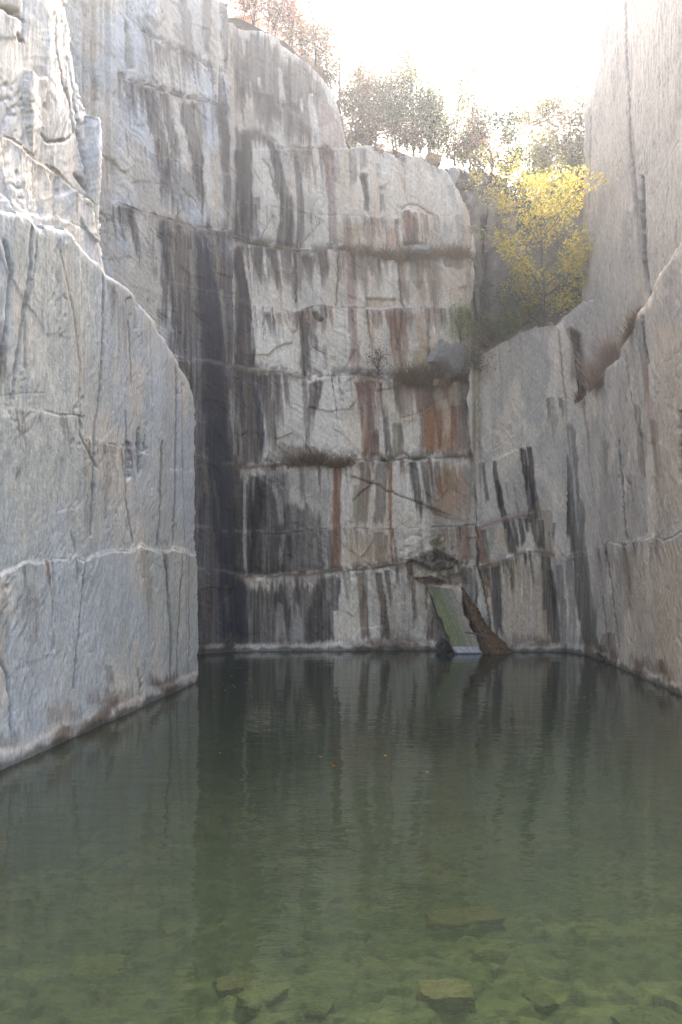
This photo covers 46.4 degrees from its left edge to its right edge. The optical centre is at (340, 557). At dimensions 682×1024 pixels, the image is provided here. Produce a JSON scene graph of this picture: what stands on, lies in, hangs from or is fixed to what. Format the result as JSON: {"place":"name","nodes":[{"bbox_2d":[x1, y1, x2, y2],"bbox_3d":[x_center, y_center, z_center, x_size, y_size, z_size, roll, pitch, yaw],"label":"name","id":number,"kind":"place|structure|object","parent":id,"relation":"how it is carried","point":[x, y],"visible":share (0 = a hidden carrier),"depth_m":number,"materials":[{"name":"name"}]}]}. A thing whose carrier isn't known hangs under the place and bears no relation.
{"place":"outdoors","nodes":[
{"label":"outdoors","id":0,"kind":"place"},
{"bbox_2d":[0,0,104,273],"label":"quarry cliff","id":1,"kind":"structure","parent":0,"point":[51,157],"depth_m":14.22,"materials":[{"name":"stone"}]},
{"bbox_2d":[0,210,198,769],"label":"quarry cliff","id":2,"kind":"structure","parent":0,"point":[98,597],"depth_m":13.72,"materials":[{"name":"stone"}]},
{"bbox_2d":[64,0,235,653],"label":"quarry cliff","id":3,"kind":"structure","parent":0,"point":[144,73],"depth_m":24.66,"materials":[{"name":"stone"}]},
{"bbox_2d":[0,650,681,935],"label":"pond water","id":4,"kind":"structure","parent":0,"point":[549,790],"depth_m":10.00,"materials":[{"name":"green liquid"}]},
{"bbox_2d":[435,637,448,650],"bbox_3d":[3.261,2.801,25.550,0.331,0.384,0.332,29,6,-10],"label":"boulder","id":5,"kind":"object","parent":4,"relation":"on","point":[442,644],"visible":0.98,"depth_m":25.41,"materials":[{"name":"grey stone"}]},
{"bbox_2d":[427,586,482,653],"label":"leaning slab","id":6,"kind":"structure","parent":4,"relation":"in","point":[455,621],"depth_m":25.26,"materials":[{"name":"stone"}]},
{"bbox_2d":[465,630,486,639],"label":"dead branch","id":7,"kind":"object","parent":6,"relation":"on","point":[477,634],"visible":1,"depth_m":24.76,"materials":[{"name":"wood"}]},
{"bbox_2d":[0,906,681,1023],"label":"pond bed","id":8,"kind":"object","parent":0,"point":[366,964],"visible":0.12,"depth_m":8.63,"materials":[{"name":"green stone"}]},
{"bbox_2d":[71,953,125,975],"bbox_3d":[-2.752,4.624,8.878,0.681,0.201,0.434,4,5,-17],"label":"sunken block","id":9,"kind":"object","parent":8,"relation":"on","point":[87,965],"depth_m":8.89,"materials":[{"name":"green stone"}]},
{"bbox_2d":[212,972,254,997],"bbox_3d":[-1.099,4.456,8.252,0.449,0.167,0.276,4,5,-23],"label":"sunken block","id":10,"kind":"object","parent":8,"relation":"on","point":[224,986],"depth_m":8.19,"materials":[{"name":"green stone"}]},
{"bbox_2d":[236,975,289,1015],"bbox_3d":[-0.760,4.332,7.768,0.401,0.268,0.491,0,0,38],"label":"sunken block","id":11,"kind":"object","parent":8,"relation":"on","point":[254,997],"depth_m":7.71,"materials":[{"name":"green stone"}]},
{"bbox_2d":[281,936,316,957],"bbox_3d":[-0.469,4.500,9.066,0.365,0.202,0.262,8,15,28],"label":"sunken block","id":12,"kind":"object","parent":8,"relation":"on","point":[294,946],"depth_m":9.03,"materials":[{"name":"green stone"}]},
{"bbox_2d":[305,998,334,1020],"bbox_3d":[-0.199,4.285,7.489,0.223,0.153,0.263,0,0,21],"label":"sunken block","id":13,"kind":"object","parent":8,"relation":"on","point":[320,1009],"depth_m":7.45,"materials":[{"name":"green stone"}]},
{"bbox_2d":[415,978,477,1014],"bbox_3d":[1.017,4.258,7.669,0.550,0.256,0.376,0,0,-7],"label":"sunken block","id":14,"kind":"object","parent":8,"relation":"on","point":[446,995],"depth_m":7.56,"materials":[{"name":"green stone"}]},
{"bbox_2d":[423,909,506,931],"bbox_3d":[1.527,4.516,9.867,0.982,0.194,0.444,0,0,-11],"label":"sunken block","id":15,"kind":"object","parent":8,"relation":"on","point":[449,919],"depth_m":9.77,"materials":[{"name":"green stone"}]},
{"bbox_2d":[521,988,559,1014],"bbox_3d":[1.973,4.444,7.914,0.267,0.171,0.361,0,0,-25],"label":"sunken block","id":16,"kind":"object","parent":8,"relation":"on","point":[542,1001],"depth_m":7.86,"materials":[{"name":"green stone"}]},
{"bbox_2d":[610,1006,681,1023],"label":"sunken block","id":17,"kind":"object","parent":8,"relation":"on","point":[647,1015],"depth_m":7.17,"materials":[{"name":"green stone"}]},
{"bbox_2d":[209,9,489,651],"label":"quarry cliff","id":18,"kind":"structure","parent":0,"point":[311,313],"depth_m":26.08,"materials":[{"name":"stone"}]},
{"bbox_2d":[257,213,276,239],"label":"shrub","id":19,"kind":"object","parent":18,"relation":"on","point":[266,225],"visible":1,"depth_m":26.19,"materials":[{"name":"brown plant"}]},
{"bbox_2d":[299,120,307,143],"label":"shrub","id":20,"kind":"object","parent":18,"relation":"on","point":[303,131],"visible":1,"depth_m":26.47,"materials":[{"name":"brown plant"}]},
{"bbox_2d":[299,214,321,248],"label":"shrub","id":21,"kind":"object","parent":18,"relation":"on","point":[309,231],"visible":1,"depth_m":26.34,"materials":[{"name":"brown plant"}]},
{"bbox_2d":[359,331,401,375],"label":"shrub","id":22,"kind":"object","parent":18,"relation":"on","point":[378,363],"visible":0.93,"depth_m":26.16,"materials":[{"name":"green plant"}]},
{"bbox_2d":[411,244,430,253],"bbox_3d":[2.596,-9.973,25.750,0.616,0.182,0.391,3,0,-6],"label":"boulder","id":23,"kind":"object","parent":18,"relation":"on","point":[422,248],"visible":1,"depth_m":25.60,"materials":[{"name":"grey stone"}]},
{"bbox_2d":[425,151,442,167],"bbox_3d":[3.112,-13.439,26.997,0.569,0.416,0.523,6,2,-11],"label":"boulder","id":24,"kind":"object","parent":18,"relation":"on","point":[432,159],"visible":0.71,"depth_m":26.79,"materials":[{"name":"beige stone"}]},
{"bbox_2d":[432,378,445,387],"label":"boulder","id":25,"kind":"object","parent":18,"relation":"on","point":[438,383],"visible":1,"depth_m":25.54,"materials":[{"name":"stone"}]},
{"bbox_2d":[427,339,466,373],"bbox_3d":[3.401,-6.454,25.750,0.963,0.842,0.800,27,4,-15],"label":"boulder","id":26,"kind":"object","parent":18,"relation":"on","point":[445,352],"visible":0.94,"depth_m":25.47,"materials":[{"name":"grey stone"}]},
{"bbox_2d":[451,343,467,362],"bbox_3d":[3.799,-6.599,25.698,0.452,0.559,0.444,15,-4,-39],"label":"boulder","id":27,"kind":"object","parent":26,"relation":"on","point":[459,346],"visible":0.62,"depth_m":25.53,"materials":[{"name":"grey stone"}]},
{"bbox_2d":[448,166,459,184],"bbox_3d":[3.804,-13.021,27.204,0.388,0.569,0.456,18,19,-11],"label":"boulder","id":28,"kind":"object","parent":18,"relation":"on","point":[453,172],"visible":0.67,"depth_m":27.01,"materials":[{"name":"grey stone"}]},
{"bbox_2d":[436,274,486,345],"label":"shrub","id":29,"kind":"object","parent":18,"relation":"on","point":[461,318],"visible":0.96,"depth_m":26.22,"materials":[{"name":"green plant"}]},
{"bbox_2d":[228,15,584,348],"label":"hillside","id":30,"kind":"structure","parent":0,"point":[237,22],"depth_m":29.49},
{"bbox_2d":[224,0,267,20],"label":"shrub","id":31,"kind":"object","parent":30,"relation":"on","point":[240,8],"visible":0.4,"depth_m":27.83,"materials":[{"name":"brown plant"}]},
{"bbox_2d":[228,0,281,32],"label":"autumn tree","id":32,"kind":"object","parent":30,"relation":"on","point":[254,11],"visible":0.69,"depth_m":27.43,"materials":[{"name":"orange plant"}]},
{"bbox_2d":[243,0,304,38],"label":"shrub","id":33,"kind":"object","parent":30,"relation":"on","point":[270,15],"visible":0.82,"depth_m":27.66,"materials":[{"name":"brown plant"}]},
{"bbox_2d":[251,0,312,48],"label":"shrub","id":34,"kind":"object","parent":30,"relation":"on","point":[284,30],"visible":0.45,"depth_m":28.05,"materials":[{"name":"brown plant"}]},
{"bbox_2d":[276,5,301,46],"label":"bare sapling","id":35,"kind":"object","parent":30,"relation":"on","point":[289,27],"visible":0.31,"depth_m":28.30,"materials":[{"name":"brown plant"}]},
{"bbox_2d":[272,0,313,48],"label":"autumn tree","id":36,"kind":"object","parent":30,"relation":"on","point":[290,11],"visible":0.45,"depth_m":27.69,"materials":[{"name":"orange plant"}]},
{"bbox_2d":[290,0,311,57],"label":"bare sapling","id":37,"kind":"object","parent":30,"relation":"on","point":[301,23],"visible":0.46,"depth_m":28.09,"materials":[{"name":"brown plant"}]},
{"bbox_2d":[275,1,335,64],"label":"shrub","id":38,"kind":"object","parent":30,"relation":"on","point":[302,42],"visible":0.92,"depth_m":27.62,"materials":[{"name":"brown plant"}]},
{"bbox_2d":[289,0,345,65],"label":"autumn tree","id":39,"kind":"object","parent":30,"relation":"on","point":[319,18],"visible":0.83,"depth_m":27.82,"materials":[{"name":"orange plant"}]},
{"bbox_2d":[295,6,348,72],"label":"shrub","id":40,"kind":"object","parent":30,"relation":"on","point":[327,41],"visible":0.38,"depth_m":28.16,"materials":[{"name":"brown plant"}]},
{"bbox_2d":[305,0,352,81],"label":"autumn tree","id":41,"kind":"object","parent":30,"relation":"on","point":[335,19],"visible":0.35,"depth_m":28.71,"materials":[{"name":"orange plant"}]},
{"bbox_2d":[308,29,354,94],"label":"shrub","id":42,"kind":"object","parent":30,"relation":"on","point":[334,72],"visible":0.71,"depth_m":27.47,"materials":[{"name":"brown plant"}]},
{"bbox_2d":[317,2,366,105],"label":"autumn tree","id":43,"kind":"object","parent":30,"relation":"on","point":[350,44],"visible":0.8,"depth_m":27.95,"materials":[{"name":"brown plant"}]},
{"bbox_2d":[328,64,367,128],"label":"shrub","id":44,"kind":"object","parent":30,"relation":"on","point":[339,95],"visible":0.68,"depth_m":27.43,"materials":[{"name":"brown plant"}]},
{"bbox_2d":[328,14,386,146],"bbox_3d":[0.584,-16.851,28.674,2.262,4.707,1.863,0,0,32],"label":"autumn tree","id":45,"kind":"object","parent":30,"relation":"on","point":[366,44],"visible":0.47,"depth_m":28.50,"materials":[{"name":"brown plant"}]},
{"bbox_2d":[333,40,387,106],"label":"shrub","id":46,"kind":"object","parent":30,"relation":"on","point":[359,66],"visible":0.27,"depth_m":28.53,"materials":[{"name":"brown plant"}]},
{"bbox_2d":[336,66,386,146],"bbox_3d":[0.548,-15.681,27.622,2.328,3.023,2.453,0,0,0],"label":"shrub","id":47,"kind":"object","parent":30,"relation":"on","point":[357,108],"visible":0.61,"depth_m":27.38,"materials":[{"name":"green plant"}]},
{"bbox_2d":[343,94,389,151],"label":"shrub","id":48,"kind":"object","parent":30,"relation":"on","point":[367,136],"visible":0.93,"depth_m":27.13,"materials":[{"name":"green plant"}]},
{"bbox_2d":[342,6,398,145],"bbox_3d":[0.910,-17.826,29.954,2.082,5.071,2.707,0,0,-35],"label":"autumn tree","id":49,"kind":"object","parent":30,"relation":"on","point":[372,42],"visible":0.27,"depth_m":29.74,"materials":[{"name":"brown plant"}]},
{"bbox_2d":[347,53,413,144],"bbox_3d":[1.196,-15.985,27.854,2.818,3.264,2.971,0,0,0],"label":"shrub","id":50,"kind":"object","parent":30,"relation":"on","point":[385,88],"visible":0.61,"depth_m":27.49,"materials":[{"name":"green plant"}]},
{"bbox_2d":[357,14,423,156],"bbox_3d":[1.821,-17.551,29.524,2.338,6.164,2.580,0,0,-30],"label":"autumn tree","id":51,"kind":"object","parent":30,"relation":"on","point":[400,45],"visible":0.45,"depth_m":29.33,"materials":[{"name":"brown plant"}]},
{"bbox_2d":[358,48,423,144],"bbox_3d":[2.007,-16.569,28.793,3.358,3.468,2.782,0,0,-21],"label":"shrub","id":52,"kind":"object","parent":30,"relation":"on","point":[393,82],"visible":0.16,"depth_m":28.16,"materials":[{"name":"green plant"}]},
{"bbox_2d":[376,36,415,149],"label":"bare sapling","id":53,"kind":"object","parent":30,"relation":"on","point":[391,69],"visible":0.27,"depth_m":28.48,"materials":[{"name":"brown plant"}]},
{"bbox_2d":[372,50,431,152],"bbox_3d":[2.115,-16.091,28.092,2.466,3.435,2.747,0,0,0],"label":"shrub","id":54,"kind":"object","parent":30,"relation":"on","point":[403,94],"visible":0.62,"depth_m":27.71,"materials":[{"name":"green plant"}]},
{"bbox_2d":[380,110,437,155],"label":"shrub","id":55,"kind":"object","parent":30,"relation":"on","point":[402,139],"visible":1,"depth_m":27.20,"materials":[{"name":"green plant"}]},
{"bbox_2d":[388,29,439,117],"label":"autumn tree","id":56,"kind":"object","parent":30,"relation":"on","point":[416,49],"visible":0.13,"depth_m":30.61,"materials":[{"name":"brown plant"}]},
{"bbox_2d":[389,51,441,155],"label":"bare sapling","id":57,"kind":"object","parent":30,"relation":"on","point":[410,96],"visible":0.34,"depth_m":28.03,"materials":[{"name":"brown plant"}]},
{"bbox_2d":[394,68,456,157],"bbox_3d":[2.911,-15.523,28.020,2.448,2.632,2.451,0,0,0],"label":"shrub","id":58,"kind":"object","parent":30,"relation":"on","point":[421,106],"visible":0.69,"depth_m":27.58,"materials":[{"name":"green plant"}]},
{"bbox_2d":[393,10,463,155],"bbox_3d":[3.046,-16.075,28.031,2.760,5.576,2.997,0,0,0],"label":"autumn tree","id":59,"kind":"object","parent":30,"relation":"on","point":[445,102],"visible":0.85,"depth_m":27.65,"materials":[{"name":"green plant"}]},
{"bbox_2d":[408,65,465,152],"bbox_3d":[3.298,-15.960,28.431,2.212,2.866,2.350,0,0,26],"label":"shrub","id":60,"kind":"object","parent":30,"relation":"on","point":[438,105],"visible":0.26,"depth_m":28.19,"materials":[{"name":"green plant"}]},
{"bbox_2d":[431,67,457,153],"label":"bare sapling","id":61,"kind":"object","parent":30,"relation":"on","point":[441,92],"visible":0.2,"depth_m":29.50,"materials":[{"name":"brown plant"}]},
{"bbox_2d":[436,104,468,166],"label":"shrub","id":62,"kind":"object","parent":30,"relation":"on","point":[448,141],"visible":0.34,"depth_m":29.10,"materials":[{"name":"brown plant"}]},
{"bbox_2d":[430,36,487,180],"bbox_3d":[3.976,-15.610,28.786,2.598,6.322,2.495,0,0,0],"label":"autumn tree","id":63,"kind":"object","parent":30,"relation":"on","point":[457,119],"visible":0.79,"depth_m":28.60,"materials":[{"name":"green plant"}]},
{"bbox_2d":[435,109,494,169],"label":"shrub","id":64,"kind":"object","parent":30,"relation":"on","point":[466,145],"visible":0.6,"depth_m":28.86,"materials":[{"name":"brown plant"}]},
{"bbox_2d":[444,42,498,172],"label":"autumn tree","id":65,"kind":"object","parent":30,"relation":"on","point":[476,62],"visible":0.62,"depth_m":29.37,"materials":[{"name":"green plant"}]},
{"bbox_2d":[451,52,492,169],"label":"bare sapling","id":66,"kind":"object","parent":30,"relation":"on","point":[476,100],"visible":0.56,"depth_m":29.33,"materials":[{"name":"brown plant"}]},
{"bbox_2d":[448,80,497,146],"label":"shrub","id":67,"kind":"object","parent":30,"relation":"on","point":[475,107],"visible":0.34,"depth_m":29.25,"materials":[{"name":"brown plant"}]},
{"bbox_2d":[452,84,510,174],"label":"autumn tree","id":68,"kind":"object","parent":30,"relation":"on","point":[489,133],"visible":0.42,"depth_m":29.24,"materials":[{"name":"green plant"}]},
{"bbox_2d":[445,168,522,259],"bbox_3d":[5.053,-11.548,29.220,3.207,5.096,2.272,0,0,0],"label":"rock outcrop","id":69,"kind":"object","parent":30,"relation":"on","point":[460,185],"visible":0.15,"depth_m":28.43,"materials":[{"name":"grey stone"}]},
{"bbox_2d":[464,194,524,362],"bbox_3d":[4.882,-9.239,28.273,3.078,6.479,2.535,0,0,0],"label":"rock outcrop","id":70,"kind":"object","parent":30,"relation":"on","point":[483,216],"visible":0.29,"depth_m":27.54,"materials":[{"name":"grey stone"}]},
{"bbox_2d":[473,117,524,172],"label":"shrub","id":71,"kind":"object","parent":30,"relation":"on","point":[496,152],"visible":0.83,"depth_m":29.10,"materials":[{"name":"green plant"}]},
{"bbox_2d":[482,92,540,277],"bbox_3d":[6.162,-12.690,28.847,2.515,8.165,2.509,0,0,0],"label":"pine tree","id":72,"kind":"object","parent":30,"relation":"on","point":[509,119],"visible":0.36,"depth_m":28.83,"materials":[{"name":"green plant"}]},
{"bbox_2d":[482,277,540,333],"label":"shrub","id":73,"kind":"object","parent":30,"relation":"on","point":[520,311],"visible":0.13,"depth_m":27.48,"materials":[{"name":"green plant"}]},
{"bbox_2d":[474,258,549,332],"bbox_3d":[5.644,-8.820,26.803,2.765,2.245,2.136,0,0,0],"label":"shrub","id":74,"kind":"object","parent":30,"relation":"on","point":[510,298],"visible":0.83,"depth_m":26.64,"materials":[{"name":"green plant"}]},
{"bbox_2d":[497,94,543,251],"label":"autumn tree","id":75,"kind":"object","parent":30,"relation":"on","point":[528,116],"visible":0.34,"depth_m":31.85,"materials":[{"name":"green plant"}]},
{"bbox_2d":[514,254,555,312],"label":"shrub","id":76,"kind":"object","parent":30,"relation":"on","point":[535,274],"visible":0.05,"depth_m":28.06,"materials":[{"name":"green plant"}]},
{"bbox_2d":[522,239,548,276],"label":"shrub","id":77,"kind":"object","parent":30,"relation":"on","point":[531,253],"visible":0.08,"depth_m":29.61,"materials":[{"name":"green plant"}]},
{"bbox_2d":[518,92,553,254],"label":"bare sapling","id":78,"kind":"object","parent":30,"relation":"on","point":[528,108],"visible":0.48,"depth_m":31.46,"materials":[{"name":"brown plant"}]},
{"bbox_2d":[510,245,572,322],"bbox_3d":[6.725,-9.434,27.685,2.439,2.425,2.540,0,0,0],"label":"shrub","id":79,"kind":"object","parent":30,"relation":"on","point":[539,297],"visible":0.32,"depth_m":27.32,"materials":[{"name":"green plant"}]},
{"bbox_2d":[521,192,561,245],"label":"shrub","id":80,"kind":"object","parent":30,"relation":"on","point":[534,229],"visible":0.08,"depth_m":31.89,"materials":[{"name":"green plant"}]},
{"bbox_2d":[516,80,571,194],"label":"autumn tree","id":81,"kind":"object","parent":30,"relation":"on","point":[545,104],"visible":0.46,"depth_m":32.65,"materials":[{"name":"beige plant"}]},
{"bbox_2d":[524,121,577,258],"bbox_3d":[8.109,-14.150,31.058,2.195,5.280,2.310,0,0,22],"label":"autumn tree","id":82,"kind":"object","parent":30,"relation":"on","point":[540,164],"visible":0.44,"depth_m":30.87,"materials":[{"name":"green plant"}]},
{"bbox_2d":[526,192,582,263],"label":"shrub","id":83,"kind":"object","parent":30,"relation":"on","point":[556,244],"visible":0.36,"depth_m":29.46,"materials":[{"name":"brown plant"}]},
{"bbox_2d":[533,90,582,178],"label":"autumn tree","id":84,"kind":"object","parent":30,"relation":"on","point":[556,125],"visible":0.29,"depth_m":32.96,"materials":[{"name":"green plant"}]},
{"bbox_2d":[544,104,573,173],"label":"bare sapling","id":85,"kind":"object","parent":30,"relation":"on","point":[558,138],"visible":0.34,"depth_m":32.91,"materials":[{"name":"brown plant"}]},
{"bbox_2d":[538,236,583,318],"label":"shrub","id":86,"kind":"object","parent":30,"relation":"on","point":[574,288],"visible":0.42,"depth_m":27.06,"materials":[{"name":"brown plant"}]},
{"bbox_2d":[539,229,582,282],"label":"shrub","id":87,"kind":"object","parent":30,"relation":"on","point":[563,257],"visible":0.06,"depth_m":28.80,"materials":[{"name":"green plant"}]},
{"bbox_2d":[549,156,584,213],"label":"shrub","id":88,"kind":"object","parent":30,"relation":"on","point":[573,181],"visible":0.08,"depth_m":31.80,"materials":[{"name":"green plant"}]},
{"bbox_2d":[554,108,580,232],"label":"bare sapling","id":89,"kind":"object","parent":30,"relation":"on","point":[563,143],"visible":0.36,"depth_m":31.56,"materials":[{"name":"brown plant"}]},
{"bbox_2d":[551,68,592,209],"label":"autumn tree","id":90,"kind":"object","parent":30,"relation":"on","point":[578,116],"visible":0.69,"depth_m":31.92,"materials":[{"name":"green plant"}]},
{"bbox_2d":[559,131,584,190],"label":"shrub","id":91,"kind":"object","parent":30,"relation":"on","point":[574,169],"visible":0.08,"depth_m":32.80,"materials":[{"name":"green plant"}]},
{"bbox_2d":[560,118,585,174],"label":"bare sapling","id":92,"kind":"object","parent":30,"relation":"on","point":[577,143],"visible":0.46,"depth_m":32.06,"materials":[{"name":"brown plant"}]},
{"bbox_2d":[219,0,604,192],"label":"sky","id":93,"kind":"structure","parent":0,"point":[531,42],"materials":[{"name":"white"}]},
{"bbox_2d":[461,587,511,653],"bbox_3d":[4.456,2.023,25.470,1.996,2.206,1.076,0,0,40],"label":"soil slide","id":94,"kind":"object","parent":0,"point":[493,643],"visible":0.97,"depth_m":25.13,"materials":[{"name":"brown soil"}]},
{"bbox_2d":[466,299,593,651],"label":"quarry cliff","id":95,"kind":"structure","parent":0,"point":[520,403],"depth_m":25.63,"materials":[{"name":"stone"}]},
{"bbox_2d":[245,52,643,574],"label":"dry grass","id":96,"kind":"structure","parent":95,"relation":"on","point":[595,375],"depth_m":25.76,"materials":[{"name":"brown plant"}]},
{"bbox_2d":[440,323,509,371],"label":"shrub","id":97,"kind":"object","parent":95,"relation":"on","point":[477,359],"visible":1,"depth_m":25.31,"materials":[{"name":"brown plant"}]},
{"bbox_2d":[469,297,521,346],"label":"shrub","id":98,"kind":"object","parent":95,"relation":"on","point":[488,331],"visible":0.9,"depth_m":26.42,"materials":[{"name":"green plant"}]},
{"bbox_2d":[487,300,530,336],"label":"shrub","id":99,"kind":"object","parent":95,"relation":"on","point":[508,326],"visible":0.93,"depth_m":26.11,"materials":[{"name":"green plant"}]},
{"bbox_2d":[462,136,615,324],"bbox_3d":[6.538,-10.449,26.173,5.111,6.202,4.488,0,0,15],"label":"yellow tree","id":100,"kind":"object","parent":95,"relation":"on","point":[542,185],"visible":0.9,"depth_m":26.24,"materials":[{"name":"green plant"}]},
{"bbox_2d":[565,243,681,695],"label":"quarry cliff","id":101,"kind":"structure","parent":0,"point":[623,562],"depth_m":20.57,"materials":[{"name":"stone"}]},
{"bbox_2d":[582,0,681,368],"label":"quarry cliff","id":102,"kind":"structure","parent":0,"point":[632,208],"depth_m":22.41,"materials":[{"name":"stone"}]}
]}

